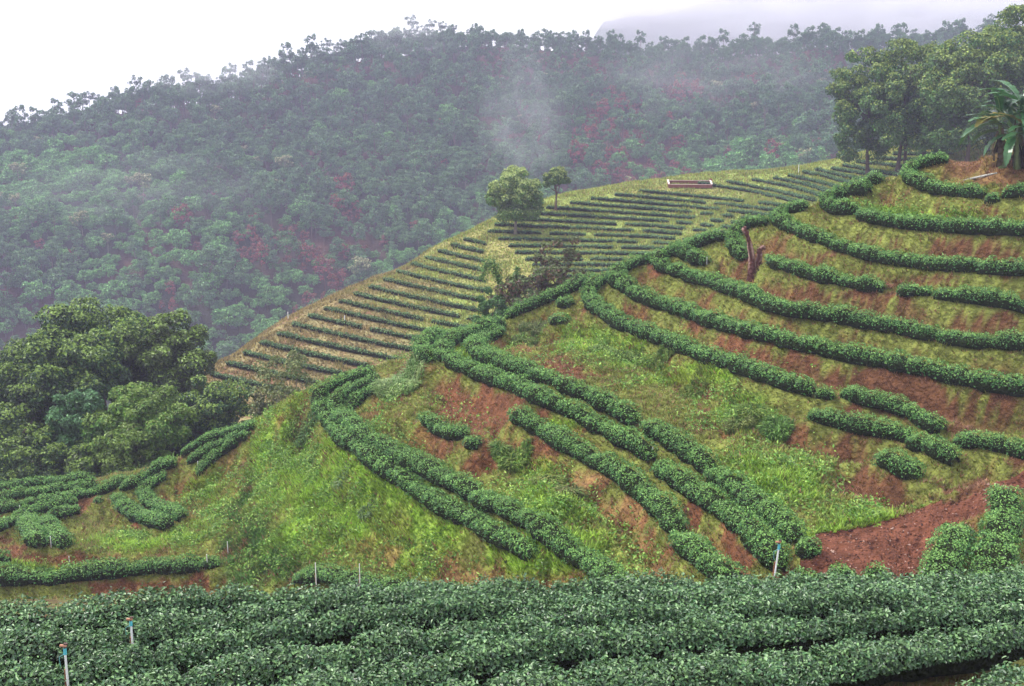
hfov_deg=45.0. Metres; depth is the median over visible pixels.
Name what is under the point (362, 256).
broadleaf tree
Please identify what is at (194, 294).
broadleaf tree
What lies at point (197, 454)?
tea hedge
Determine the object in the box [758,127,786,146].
broadleaf tree
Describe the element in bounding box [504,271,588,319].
tea hedge
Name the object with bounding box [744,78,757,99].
pine tree
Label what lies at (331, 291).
broadleaf tree
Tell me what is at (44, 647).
tea hedge
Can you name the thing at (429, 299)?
tea hedge
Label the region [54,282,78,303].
broadleaf tree
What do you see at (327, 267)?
red leaved tree
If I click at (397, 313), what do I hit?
tea hedge
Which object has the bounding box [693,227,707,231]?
tea hedge
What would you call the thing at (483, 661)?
tea hedge
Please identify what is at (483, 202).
broadleaf tree
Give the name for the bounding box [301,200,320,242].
pine tree
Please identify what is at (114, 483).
tea hedge
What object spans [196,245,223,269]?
broadleaf tree
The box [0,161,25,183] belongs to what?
broadleaf tree
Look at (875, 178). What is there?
tea bush
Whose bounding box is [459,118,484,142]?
broadleaf tree
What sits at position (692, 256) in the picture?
tea hedge
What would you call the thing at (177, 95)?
pine tree
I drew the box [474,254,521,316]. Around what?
small tree
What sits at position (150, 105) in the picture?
pine tree
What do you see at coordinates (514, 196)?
broadleaf tree
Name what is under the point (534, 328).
grass clump
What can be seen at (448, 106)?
broadleaf tree
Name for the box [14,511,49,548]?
tea hedge
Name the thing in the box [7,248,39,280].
broadleaf tree
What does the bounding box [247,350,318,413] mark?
feathery tree
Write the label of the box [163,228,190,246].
broadleaf tree
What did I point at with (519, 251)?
tea hedge
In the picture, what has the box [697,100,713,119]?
pine tree
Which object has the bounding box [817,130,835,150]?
pine tree
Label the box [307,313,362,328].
tea hedge
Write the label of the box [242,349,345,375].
tea hedge
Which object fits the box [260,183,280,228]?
pine tree
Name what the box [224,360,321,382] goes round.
tea hedge
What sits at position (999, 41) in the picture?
broadleaf tree
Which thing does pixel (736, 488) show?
tea hedge
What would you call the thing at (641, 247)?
tea hedge
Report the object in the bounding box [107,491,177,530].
tea hedge
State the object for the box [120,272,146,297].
broadleaf tree
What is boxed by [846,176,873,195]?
tea bush
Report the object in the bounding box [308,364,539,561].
tea hedge
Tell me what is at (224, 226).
broadleaf tree
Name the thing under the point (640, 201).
tea hedge
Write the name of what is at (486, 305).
shrub
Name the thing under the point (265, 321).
broadleaf tree
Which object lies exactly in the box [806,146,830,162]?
broadleaf tree
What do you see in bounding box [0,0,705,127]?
sky
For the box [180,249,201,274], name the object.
broadleaf tree
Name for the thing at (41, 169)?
broadleaf tree
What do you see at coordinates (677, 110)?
broadleaf tree
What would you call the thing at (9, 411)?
broadleaf tree
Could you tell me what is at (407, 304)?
tea hedge
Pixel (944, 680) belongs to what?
dry grass
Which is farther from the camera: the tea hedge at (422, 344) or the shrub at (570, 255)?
the shrub at (570, 255)
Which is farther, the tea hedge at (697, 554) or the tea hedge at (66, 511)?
the tea hedge at (66, 511)
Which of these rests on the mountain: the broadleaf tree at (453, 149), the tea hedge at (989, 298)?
the broadleaf tree at (453, 149)
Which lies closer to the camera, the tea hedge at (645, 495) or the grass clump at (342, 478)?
the tea hedge at (645, 495)
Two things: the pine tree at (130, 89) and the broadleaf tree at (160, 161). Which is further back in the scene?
the pine tree at (130, 89)
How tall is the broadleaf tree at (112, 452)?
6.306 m
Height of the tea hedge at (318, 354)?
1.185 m
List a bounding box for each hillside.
[0,153,1023,599]
[40,140,1005,477]
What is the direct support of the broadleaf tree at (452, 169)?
on the mountain
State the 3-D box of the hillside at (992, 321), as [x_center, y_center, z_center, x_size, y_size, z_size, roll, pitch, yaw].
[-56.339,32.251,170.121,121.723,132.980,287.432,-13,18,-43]
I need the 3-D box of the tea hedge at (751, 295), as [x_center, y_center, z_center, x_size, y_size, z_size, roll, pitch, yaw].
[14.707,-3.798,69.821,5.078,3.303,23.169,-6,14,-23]
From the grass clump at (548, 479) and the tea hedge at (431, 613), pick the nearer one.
the tea hedge at (431, 613)
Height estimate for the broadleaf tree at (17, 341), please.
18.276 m
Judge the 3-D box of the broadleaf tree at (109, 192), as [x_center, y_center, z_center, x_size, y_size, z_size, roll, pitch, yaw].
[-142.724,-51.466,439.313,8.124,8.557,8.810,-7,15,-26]
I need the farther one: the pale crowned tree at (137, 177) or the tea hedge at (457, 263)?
the pale crowned tree at (137, 177)
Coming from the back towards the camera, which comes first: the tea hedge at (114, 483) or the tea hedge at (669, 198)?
the tea hedge at (669, 198)
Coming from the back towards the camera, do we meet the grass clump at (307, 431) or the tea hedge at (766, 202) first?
the tea hedge at (766, 202)
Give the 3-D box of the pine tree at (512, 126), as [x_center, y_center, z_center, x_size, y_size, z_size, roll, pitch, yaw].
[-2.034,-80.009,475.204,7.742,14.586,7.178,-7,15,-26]
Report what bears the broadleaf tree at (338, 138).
on the mountain
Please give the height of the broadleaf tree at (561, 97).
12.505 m
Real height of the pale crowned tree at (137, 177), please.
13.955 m
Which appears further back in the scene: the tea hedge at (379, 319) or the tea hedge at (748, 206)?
the tea hedge at (748, 206)
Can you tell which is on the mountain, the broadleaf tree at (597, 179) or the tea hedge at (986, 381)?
the broadleaf tree at (597, 179)
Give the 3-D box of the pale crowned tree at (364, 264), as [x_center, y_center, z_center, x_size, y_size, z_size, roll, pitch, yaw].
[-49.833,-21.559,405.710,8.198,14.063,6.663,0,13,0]
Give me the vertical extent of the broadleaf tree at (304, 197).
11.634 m
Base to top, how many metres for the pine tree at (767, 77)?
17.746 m
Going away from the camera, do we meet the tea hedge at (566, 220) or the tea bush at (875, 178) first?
the tea bush at (875, 178)
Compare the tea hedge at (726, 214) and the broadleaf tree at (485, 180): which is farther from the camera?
the broadleaf tree at (485, 180)
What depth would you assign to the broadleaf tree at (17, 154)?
471.88 m
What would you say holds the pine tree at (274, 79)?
on the mountain
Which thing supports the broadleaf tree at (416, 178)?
on the mountain
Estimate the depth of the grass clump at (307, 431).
73.54 m
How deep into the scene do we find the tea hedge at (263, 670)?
20.09 m
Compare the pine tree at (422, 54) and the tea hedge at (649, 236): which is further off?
the pine tree at (422, 54)
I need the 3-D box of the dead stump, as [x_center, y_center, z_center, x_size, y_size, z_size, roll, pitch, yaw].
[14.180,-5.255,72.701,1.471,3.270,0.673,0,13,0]
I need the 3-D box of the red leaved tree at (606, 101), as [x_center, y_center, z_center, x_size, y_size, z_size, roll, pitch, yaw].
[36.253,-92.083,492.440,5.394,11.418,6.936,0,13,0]
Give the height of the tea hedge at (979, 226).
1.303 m
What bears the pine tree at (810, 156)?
on the mountain
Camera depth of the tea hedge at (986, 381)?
62.36 m
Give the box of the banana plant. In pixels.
[959,80,1023,169]
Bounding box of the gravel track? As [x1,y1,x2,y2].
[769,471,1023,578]
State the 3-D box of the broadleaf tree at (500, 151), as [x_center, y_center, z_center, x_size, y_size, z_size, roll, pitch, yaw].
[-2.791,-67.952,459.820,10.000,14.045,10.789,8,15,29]
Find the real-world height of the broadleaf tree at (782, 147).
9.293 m
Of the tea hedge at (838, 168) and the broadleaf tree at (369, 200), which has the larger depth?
the broadleaf tree at (369, 200)
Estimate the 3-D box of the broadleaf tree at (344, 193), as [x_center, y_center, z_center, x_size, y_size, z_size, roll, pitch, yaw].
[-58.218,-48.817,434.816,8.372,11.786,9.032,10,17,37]
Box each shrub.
[248,391,280,418]
[471,286,510,322]
[487,270,544,314]
[530,235,587,295]
[585,271,594,276]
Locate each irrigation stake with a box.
[59,643,68,685]
[125,616,133,652]
[772,540,781,578]
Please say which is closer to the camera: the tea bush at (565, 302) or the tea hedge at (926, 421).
the tea hedge at (926, 421)
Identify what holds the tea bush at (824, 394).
on the hillside at (992, 321)
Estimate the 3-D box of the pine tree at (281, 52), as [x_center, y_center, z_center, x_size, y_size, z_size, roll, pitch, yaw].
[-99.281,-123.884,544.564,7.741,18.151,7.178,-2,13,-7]
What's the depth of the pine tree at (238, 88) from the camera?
500.86 m
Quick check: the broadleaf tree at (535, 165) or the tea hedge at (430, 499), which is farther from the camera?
the broadleaf tree at (535, 165)
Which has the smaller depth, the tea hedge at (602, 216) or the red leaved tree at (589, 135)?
the tea hedge at (602, 216)
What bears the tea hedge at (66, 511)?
on the hillside at (992, 321)
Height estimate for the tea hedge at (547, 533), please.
2.450 m
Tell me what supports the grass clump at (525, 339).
on the hillside at (992, 321)
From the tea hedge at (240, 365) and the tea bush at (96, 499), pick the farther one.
the tea hedge at (240, 365)
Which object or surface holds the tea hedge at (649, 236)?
on the hillside at (378, 336)
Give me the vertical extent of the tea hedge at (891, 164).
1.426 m
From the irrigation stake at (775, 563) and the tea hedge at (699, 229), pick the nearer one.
the irrigation stake at (775, 563)
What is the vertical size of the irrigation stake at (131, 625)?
1.160 m
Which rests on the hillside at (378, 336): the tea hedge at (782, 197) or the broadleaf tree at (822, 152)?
the tea hedge at (782, 197)
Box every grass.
[0,150,1023,599]
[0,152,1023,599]
[37,615,1023,685]
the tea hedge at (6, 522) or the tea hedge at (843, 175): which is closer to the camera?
the tea hedge at (6, 522)
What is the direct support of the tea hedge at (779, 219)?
on the hillside at (992, 321)
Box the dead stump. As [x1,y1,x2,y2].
[741,226,765,281]
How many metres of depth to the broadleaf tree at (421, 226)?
418.02 m
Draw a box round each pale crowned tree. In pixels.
[133,172,151,204]
[348,256,371,276]
[798,147,811,161]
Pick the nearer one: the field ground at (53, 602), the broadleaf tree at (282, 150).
the field ground at (53, 602)
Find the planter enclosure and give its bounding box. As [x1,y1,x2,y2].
[667,178,712,188]
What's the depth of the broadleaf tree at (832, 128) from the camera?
412.82 m
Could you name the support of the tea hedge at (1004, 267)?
on the hillside at (992, 321)
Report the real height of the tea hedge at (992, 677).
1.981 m
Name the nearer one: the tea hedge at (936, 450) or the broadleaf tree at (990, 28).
the tea hedge at (936, 450)
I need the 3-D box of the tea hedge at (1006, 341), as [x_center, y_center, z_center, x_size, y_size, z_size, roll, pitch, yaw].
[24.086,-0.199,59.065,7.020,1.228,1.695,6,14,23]
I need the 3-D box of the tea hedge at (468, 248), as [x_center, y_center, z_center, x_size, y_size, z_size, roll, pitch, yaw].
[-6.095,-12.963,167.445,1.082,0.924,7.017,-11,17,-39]
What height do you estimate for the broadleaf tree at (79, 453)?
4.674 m
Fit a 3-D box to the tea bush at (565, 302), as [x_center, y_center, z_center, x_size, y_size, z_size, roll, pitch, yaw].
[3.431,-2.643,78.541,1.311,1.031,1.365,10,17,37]
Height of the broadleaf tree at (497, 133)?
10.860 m
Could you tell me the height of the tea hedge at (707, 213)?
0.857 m
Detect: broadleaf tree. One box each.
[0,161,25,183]
[0,169,21,183]
[0,325,131,424]
[0,338,92,442]
[0,382,57,465]
[0,424,72,483]
[6,148,25,161]
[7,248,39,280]
[11,263,42,283]
[15,205,47,230]
[18,178,42,198]
[19,279,52,306]
[22,153,43,170]
[26,164,54,184]
[27,194,46,207]
[32,295,174,410]
[36,135,57,149]
[41,148,65,161]
[41,388,116,448]
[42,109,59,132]
[44,271,76,303]
[44,440,106,478]
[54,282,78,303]
[60,172,86,189]
[64,167,94,190]
[66,216,85,229]
[76,167,93,178]
[80,381,198,457]
[82,144,106,162]
[82,300,104,312]
[82,420,171,476]
[83,236,106,247]
[94,153,119,167]
[97,206,129,235]
[99,186,122,200]
[101,279,132,299]
[102,172,129,193]
[108,308,217,412]
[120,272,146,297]
[122,305,147,322]
[140,165,161,177]
[151,158,169,172]
[153,401,202,459]
[154,157,182,188]
[158,194,181,217]
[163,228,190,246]
[165,374,252,447]
[168,168,195,191]
[168,206,190,231]
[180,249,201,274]
[181,194,206,216]
[181,281,215,322]
[184,131,207,147]
[186,122,209,145]
[188,152,205,167]
[194,272,223,289]
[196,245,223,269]
[202,242,229,270]
[206,220,234,242]
[211,257,240,292]
[211,306,239,336]
[215,340,239,358]
[227,265,254,292]
[248,169,276,208]
[251,318,278,333]
[272,146,299,167]
[273,229,302,264]
[284,198,306,225]
[290,192,320,219]
[300,204,331,237]
[302,131,324,158]
[324,289,337,297]
[325,133,352,157]
[334,187,361,220]
[346,254,370,273]
[347,127,375,156]
[354,263,375,280]
[359,194,384,222]
[370,268,389,276]
[402,150,431,175]
[404,143,433,171]
[407,171,432,186]
[410,218,440,250]
[411,194,437,219]
[423,143,447,169]
[434,109,463,140]
[436,103,461,115]
[440,165,470,189]
[444,145,466,160]
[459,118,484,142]
[477,193,495,209]
[480,174,493,187]
[483,177,499,210]
[484,124,508,150]
[484,165,544,233]
[490,141,518,166]
[524,171,541,181]
[529,157,548,173]
[539,184,561,192]
[542,166,570,210]
[550,89,571,115]
[586,167,611,187]
[621,77,644,104]
[623,82,643,107]
[624,111,651,137]
[641,92,664,112]
[658,98,682,118]
[672,120,693,133]
[701,162,730,171]
[704,138,734,156]
[723,150,751,167]
[732,136,760,155]
[747,145,768,156]
[754,153,784,169]
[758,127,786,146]
[771,141,795,155]
[773,141,791,166]
[786,155,805,165]
[792,114,810,130]
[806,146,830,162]
[822,124,851,153]
[825,45,903,174]
[855,37,950,171]
[897,39,981,155]
[906,64,936,156]
[916,28,1021,161]
[949,10,1023,151]
[978,4,1023,137]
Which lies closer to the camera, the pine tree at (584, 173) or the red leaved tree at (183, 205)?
the red leaved tree at (183, 205)
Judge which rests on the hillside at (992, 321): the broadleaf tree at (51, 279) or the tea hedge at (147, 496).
the tea hedge at (147, 496)
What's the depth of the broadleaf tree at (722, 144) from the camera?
443.46 m
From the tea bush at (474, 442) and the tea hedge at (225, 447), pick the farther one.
the tea hedge at (225, 447)
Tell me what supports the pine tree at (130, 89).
on the mountain
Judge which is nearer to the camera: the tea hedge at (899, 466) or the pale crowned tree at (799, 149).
the tea hedge at (899, 466)
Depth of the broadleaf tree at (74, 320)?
109.25 m
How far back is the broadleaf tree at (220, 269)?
399.93 m
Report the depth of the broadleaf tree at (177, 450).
100.78 m
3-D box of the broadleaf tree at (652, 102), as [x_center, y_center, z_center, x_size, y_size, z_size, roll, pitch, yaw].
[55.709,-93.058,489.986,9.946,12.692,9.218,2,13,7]
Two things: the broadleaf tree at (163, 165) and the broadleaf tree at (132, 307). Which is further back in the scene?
the broadleaf tree at (163, 165)
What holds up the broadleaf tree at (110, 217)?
on the mountain
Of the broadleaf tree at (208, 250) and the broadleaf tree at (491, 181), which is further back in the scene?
the broadleaf tree at (491, 181)
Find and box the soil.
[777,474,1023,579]
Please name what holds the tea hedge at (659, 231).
on the hillside at (378, 336)
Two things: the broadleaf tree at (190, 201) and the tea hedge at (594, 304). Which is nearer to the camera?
the tea hedge at (594, 304)
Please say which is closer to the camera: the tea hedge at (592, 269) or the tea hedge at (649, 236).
the tea hedge at (592, 269)
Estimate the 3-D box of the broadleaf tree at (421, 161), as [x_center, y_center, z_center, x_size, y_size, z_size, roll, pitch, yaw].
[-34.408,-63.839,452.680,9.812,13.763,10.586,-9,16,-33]
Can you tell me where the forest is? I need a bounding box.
[0,13,1021,369]
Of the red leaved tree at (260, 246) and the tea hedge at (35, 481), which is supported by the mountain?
the red leaved tree at (260, 246)
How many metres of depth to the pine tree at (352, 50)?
540.64 m
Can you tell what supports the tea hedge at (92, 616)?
on the field ground at (53, 602)
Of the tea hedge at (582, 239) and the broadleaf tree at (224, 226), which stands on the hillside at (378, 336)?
the tea hedge at (582, 239)
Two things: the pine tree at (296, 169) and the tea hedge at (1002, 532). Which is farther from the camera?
the pine tree at (296, 169)
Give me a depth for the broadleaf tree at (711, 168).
423.34 m
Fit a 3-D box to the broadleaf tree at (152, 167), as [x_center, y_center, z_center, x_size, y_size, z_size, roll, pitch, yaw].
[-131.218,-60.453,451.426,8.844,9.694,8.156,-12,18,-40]
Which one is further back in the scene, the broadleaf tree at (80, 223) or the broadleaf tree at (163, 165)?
the broadleaf tree at (163, 165)
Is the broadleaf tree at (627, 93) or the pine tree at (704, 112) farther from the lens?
the broadleaf tree at (627, 93)
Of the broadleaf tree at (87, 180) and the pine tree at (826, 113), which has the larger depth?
the broadleaf tree at (87, 180)
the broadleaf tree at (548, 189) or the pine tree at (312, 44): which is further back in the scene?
the pine tree at (312, 44)
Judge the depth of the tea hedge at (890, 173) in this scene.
174.66 m
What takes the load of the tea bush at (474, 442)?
on the hillside at (992, 321)
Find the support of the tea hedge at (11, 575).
on the hillside at (992, 321)
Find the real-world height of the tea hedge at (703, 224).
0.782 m
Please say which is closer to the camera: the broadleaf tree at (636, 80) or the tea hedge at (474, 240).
the tea hedge at (474, 240)
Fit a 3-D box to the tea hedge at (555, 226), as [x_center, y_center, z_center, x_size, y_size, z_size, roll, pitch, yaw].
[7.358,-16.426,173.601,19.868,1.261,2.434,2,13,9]
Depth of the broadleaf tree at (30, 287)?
392.78 m
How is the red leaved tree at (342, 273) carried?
on the mountain
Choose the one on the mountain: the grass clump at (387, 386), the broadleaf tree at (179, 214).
the broadleaf tree at (179, 214)
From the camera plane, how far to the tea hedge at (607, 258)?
154.45 m
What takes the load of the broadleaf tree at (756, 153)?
on the mountain
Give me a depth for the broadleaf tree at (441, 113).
485.64 m
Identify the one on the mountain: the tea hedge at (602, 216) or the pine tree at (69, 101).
the pine tree at (69, 101)
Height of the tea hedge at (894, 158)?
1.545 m
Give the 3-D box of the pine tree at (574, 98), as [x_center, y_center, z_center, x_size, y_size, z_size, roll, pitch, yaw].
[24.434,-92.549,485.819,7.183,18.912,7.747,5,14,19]
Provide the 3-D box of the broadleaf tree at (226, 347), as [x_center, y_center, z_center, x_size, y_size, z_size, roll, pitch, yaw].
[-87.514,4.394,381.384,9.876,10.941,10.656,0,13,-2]
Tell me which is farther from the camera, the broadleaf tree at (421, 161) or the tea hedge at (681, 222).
the broadleaf tree at (421, 161)
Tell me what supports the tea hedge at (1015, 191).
on the hillside at (992, 321)
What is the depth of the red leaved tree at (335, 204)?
431.34 m
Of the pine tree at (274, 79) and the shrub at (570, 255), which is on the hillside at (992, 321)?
the shrub at (570, 255)
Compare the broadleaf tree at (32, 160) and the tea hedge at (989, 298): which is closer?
the tea hedge at (989, 298)
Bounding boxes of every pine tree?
[43,197,61,235]
[64,91,82,123]
[121,86,137,104]
[129,150,149,194]
[132,121,150,159]
[146,95,163,125]
[156,73,171,90]
[162,76,174,88]
[167,82,183,125]
[230,73,247,115]
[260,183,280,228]
[267,67,283,84]
[278,42,294,77]
[287,166,302,198]
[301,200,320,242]
[303,33,319,57]
[340,41,355,69]
[347,42,358,54]
[410,41,426,80]
[410,113,427,134]
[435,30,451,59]
[467,156,484,182]
[497,116,517,138]
[564,83,582,130]
[572,169,594,189]
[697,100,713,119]
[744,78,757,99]
[745,136,762,165]
[755,72,774,117]
[758,82,777,101]
[781,82,797,101]
[794,108,817,133]
[799,139,820,162]
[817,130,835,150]
[820,98,836,132]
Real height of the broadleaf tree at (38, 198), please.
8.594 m
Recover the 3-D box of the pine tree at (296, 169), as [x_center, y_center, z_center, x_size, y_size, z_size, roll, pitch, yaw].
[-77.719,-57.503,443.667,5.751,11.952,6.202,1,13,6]
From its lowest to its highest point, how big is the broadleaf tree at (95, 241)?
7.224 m
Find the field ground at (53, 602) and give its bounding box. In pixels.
[0,589,1023,685]
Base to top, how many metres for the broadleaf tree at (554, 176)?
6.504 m
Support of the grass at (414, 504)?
on the hillside at (992, 321)
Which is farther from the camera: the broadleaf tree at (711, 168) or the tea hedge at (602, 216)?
the broadleaf tree at (711, 168)
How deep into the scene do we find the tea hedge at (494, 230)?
171.37 m
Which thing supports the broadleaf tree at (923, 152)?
on the hillside at (378, 336)
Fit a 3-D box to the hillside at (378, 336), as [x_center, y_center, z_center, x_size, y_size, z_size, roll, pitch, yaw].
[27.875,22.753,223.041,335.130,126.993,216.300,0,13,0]
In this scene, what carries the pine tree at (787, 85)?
on the mountain
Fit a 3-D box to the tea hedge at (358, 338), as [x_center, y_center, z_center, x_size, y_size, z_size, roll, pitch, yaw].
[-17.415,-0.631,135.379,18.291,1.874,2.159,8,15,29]
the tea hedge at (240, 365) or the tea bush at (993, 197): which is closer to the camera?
the tea bush at (993, 197)
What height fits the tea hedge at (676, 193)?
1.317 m
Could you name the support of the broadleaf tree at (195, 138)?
on the mountain
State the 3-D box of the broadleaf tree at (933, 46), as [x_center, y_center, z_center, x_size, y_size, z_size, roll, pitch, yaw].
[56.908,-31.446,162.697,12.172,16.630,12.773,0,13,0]
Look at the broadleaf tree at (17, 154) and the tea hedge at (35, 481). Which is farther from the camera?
the broadleaf tree at (17, 154)
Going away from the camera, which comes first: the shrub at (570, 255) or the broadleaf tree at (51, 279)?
the shrub at (570, 255)
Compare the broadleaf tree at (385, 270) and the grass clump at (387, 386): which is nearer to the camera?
the grass clump at (387, 386)
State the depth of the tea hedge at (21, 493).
81.40 m
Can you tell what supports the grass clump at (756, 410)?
on the hillside at (992, 321)
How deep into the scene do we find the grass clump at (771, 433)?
57.87 m
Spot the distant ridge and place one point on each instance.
(775, 19)
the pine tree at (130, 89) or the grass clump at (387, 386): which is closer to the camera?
the grass clump at (387, 386)
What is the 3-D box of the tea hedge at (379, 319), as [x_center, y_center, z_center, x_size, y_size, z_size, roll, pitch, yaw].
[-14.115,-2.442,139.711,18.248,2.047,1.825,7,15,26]
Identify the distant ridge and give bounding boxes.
[592,0,1023,62]
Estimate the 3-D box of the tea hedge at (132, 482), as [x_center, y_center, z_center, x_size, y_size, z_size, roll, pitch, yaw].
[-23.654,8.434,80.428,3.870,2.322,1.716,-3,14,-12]
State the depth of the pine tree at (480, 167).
450.02 m
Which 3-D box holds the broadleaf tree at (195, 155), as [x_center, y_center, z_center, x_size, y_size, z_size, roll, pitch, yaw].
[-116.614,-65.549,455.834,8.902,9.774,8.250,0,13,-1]
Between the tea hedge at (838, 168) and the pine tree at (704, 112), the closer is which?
the tea hedge at (838, 168)
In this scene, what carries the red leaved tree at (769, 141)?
on the mountain
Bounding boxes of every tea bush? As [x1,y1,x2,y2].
[92,495,103,503]
[199,554,222,569]
[461,434,484,449]
[548,311,570,324]
[555,294,576,308]
[788,565,816,580]
[794,535,823,558]
[814,383,835,400]
[826,560,856,579]
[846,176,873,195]
[862,560,889,579]
[863,170,884,185]
[896,280,934,296]
[984,191,1000,203]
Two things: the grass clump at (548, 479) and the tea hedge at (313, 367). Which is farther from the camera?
the tea hedge at (313, 367)
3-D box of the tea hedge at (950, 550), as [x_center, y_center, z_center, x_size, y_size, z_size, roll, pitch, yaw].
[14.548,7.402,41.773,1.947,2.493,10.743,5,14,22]
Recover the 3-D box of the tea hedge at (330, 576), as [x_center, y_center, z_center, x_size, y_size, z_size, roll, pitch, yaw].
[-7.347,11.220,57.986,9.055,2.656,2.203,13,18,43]
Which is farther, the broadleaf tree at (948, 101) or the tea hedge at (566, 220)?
the tea hedge at (566, 220)
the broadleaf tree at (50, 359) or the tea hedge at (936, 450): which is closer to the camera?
the tea hedge at (936, 450)
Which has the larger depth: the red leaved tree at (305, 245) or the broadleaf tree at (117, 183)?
the broadleaf tree at (117, 183)
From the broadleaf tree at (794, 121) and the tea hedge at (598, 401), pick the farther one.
the broadleaf tree at (794, 121)
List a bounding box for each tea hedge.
[0,470,93,490]
[0,476,98,501]
[0,485,97,514]
[0,492,78,531]
[0,548,11,563]
[0,560,1023,642]
[0,561,51,586]
[0,568,1023,676]
[0,575,1023,685]
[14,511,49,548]
[34,513,76,549]
[41,552,202,586]
[47,503,81,520]
[56,580,1023,685]
[96,474,127,495]
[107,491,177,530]
[119,455,177,491]
[133,468,189,521]
[180,419,257,456]
[186,428,251,464]
[195,437,238,476]
[209,371,303,393]
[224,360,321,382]
[237,596,1023,685]
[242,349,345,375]
[259,339,369,366]
[276,331,401,359]
[290,320,412,351]
[291,561,411,592]
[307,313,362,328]
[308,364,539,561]
[323,306,450,333]
[326,372,636,585]
[339,298,423,320]
[345,383,373,409]
[353,291,459,317]
[367,283,477,311]
[369,326,419,340]
[382,277,476,301]
[396,269,484,292]
[409,325,444,363]
[410,261,486,281]
[415,411,470,440]
[420,617,1023,685]
[424,255,482,270]
[431,314,657,462]
[431,319,466,328]
[437,249,485,262]
[450,242,483,253]
[461,323,643,426]
[463,237,486,244]
[488,228,541,233]
[494,222,633,231]
[498,236,637,243]
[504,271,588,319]
[506,403,689,532]
[508,242,613,248]
[515,249,562,254]
[525,217,616,224]
[525,256,582,260]
[532,261,619,266]
[541,211,668,222]
[546,205,695,218]
[548,267,614,272]
[549,230,586,235]
[559,273,589,277]
[570,200,691,213]
[575,249,656,254]
[579,271,817,397]
[590,196,719,210]
[590,256,623,260]
[593,232,675,239]
[604,250,1023,396]
[614,192,706,203]
[621,244,664,249]
[624,222,684,229]
[638,188,744,201]
[639,417,720,474]
[642,227,681,235]
[648,225,944,341]
[649,455,792,573]
[651,239,671,244]
[667,529,752,582]
[668,242,711,265]
[676,219,693,224]
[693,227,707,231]
[697,181,807,202]
[700,211,713,215]
[700,221,713,226]
[702,465,807,544]
[709,217,723,222]
[714,201,778,210]
[720,212,734,217]
[721,224,733,228]
[724,213,770,261]
[726,179,815,201]
[726,208,769,216]
[752,177,822,195]
[758,200,785,206]
[764,251,887,292]
[768,198,982,271]
[773,175,832,192]
[788,172,843,187]
[802,170,852,184]
[806,407,918,442]
[814,167,863,180]
[815,180,861,214]
[830,166,895,178]
[840,384,948,434]
[842,163,899,175]
[853,206,1023,235]
[856,160,902,166]
[870,446,926,479]
[876,156,920,160]
[892,151,952,155]
[897,149,987,198]
[905,431,963,465]
[914,521,976,580]
[931,283,1023,313]
[939,326,1023,351]
[949,656,1023,685]
[952,429,1023,459]
[967,483,1023,578]
[976,254,1023,275]
[1001,182,1023,198]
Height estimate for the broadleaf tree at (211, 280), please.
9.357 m
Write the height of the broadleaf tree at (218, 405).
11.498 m
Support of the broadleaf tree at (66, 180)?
on the mountain
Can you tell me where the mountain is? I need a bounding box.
[0,46,991,409]
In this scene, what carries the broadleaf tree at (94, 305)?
on the mountain
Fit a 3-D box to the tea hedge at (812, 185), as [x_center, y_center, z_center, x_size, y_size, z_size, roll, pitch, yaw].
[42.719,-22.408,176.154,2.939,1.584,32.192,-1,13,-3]
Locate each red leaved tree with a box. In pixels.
[171,203,191,228]
[252,241,269,271]
[297,242,315,270]
[312,253,334,291]
[329,194,344,213]
[333,172,354,203]
[336,268,350,288]
[567,138,587,166]
[584,123,600,142]
[591,159,609,174]
[596,97,609,119]
[669,79,685,99]
[674,71,688,95]
[764,138,784,159]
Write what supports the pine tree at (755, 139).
on the mountain
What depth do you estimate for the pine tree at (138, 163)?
447.09 m
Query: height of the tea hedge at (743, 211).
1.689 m
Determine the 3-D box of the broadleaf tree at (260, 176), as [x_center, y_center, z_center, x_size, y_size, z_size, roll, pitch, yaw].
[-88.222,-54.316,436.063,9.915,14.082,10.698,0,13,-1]
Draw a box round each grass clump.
[293,409,317,447]
[332,457,353,490]
[354,497,376,520]
[369,360,427,400]
[393,351,420,380]
[486,439,514,461]
[494,438,536,473]
[508,331,537,345]
[516,317,548,336]
[529,473,567,487]
[554,482,588,500]
[585,344,615,352]
[610,342,643,361]
[649,344,674,371]
[678,362,714,398]
[722,413,756,434]
[731,401,777,422]
[757,414,794,442]
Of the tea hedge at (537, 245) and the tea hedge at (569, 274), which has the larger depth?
the tea hedge at (537, 245)
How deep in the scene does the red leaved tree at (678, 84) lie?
497.49 m
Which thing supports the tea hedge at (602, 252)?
on the hillside at (378, 336)
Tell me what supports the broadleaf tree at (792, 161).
on the mountain
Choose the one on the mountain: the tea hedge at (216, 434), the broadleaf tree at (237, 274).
the broadleaf tree at (237, 274)
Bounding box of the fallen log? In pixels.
[964,172,996,180]
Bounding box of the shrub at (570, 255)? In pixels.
[530,235,587,295]
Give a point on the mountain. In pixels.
(20, 328)

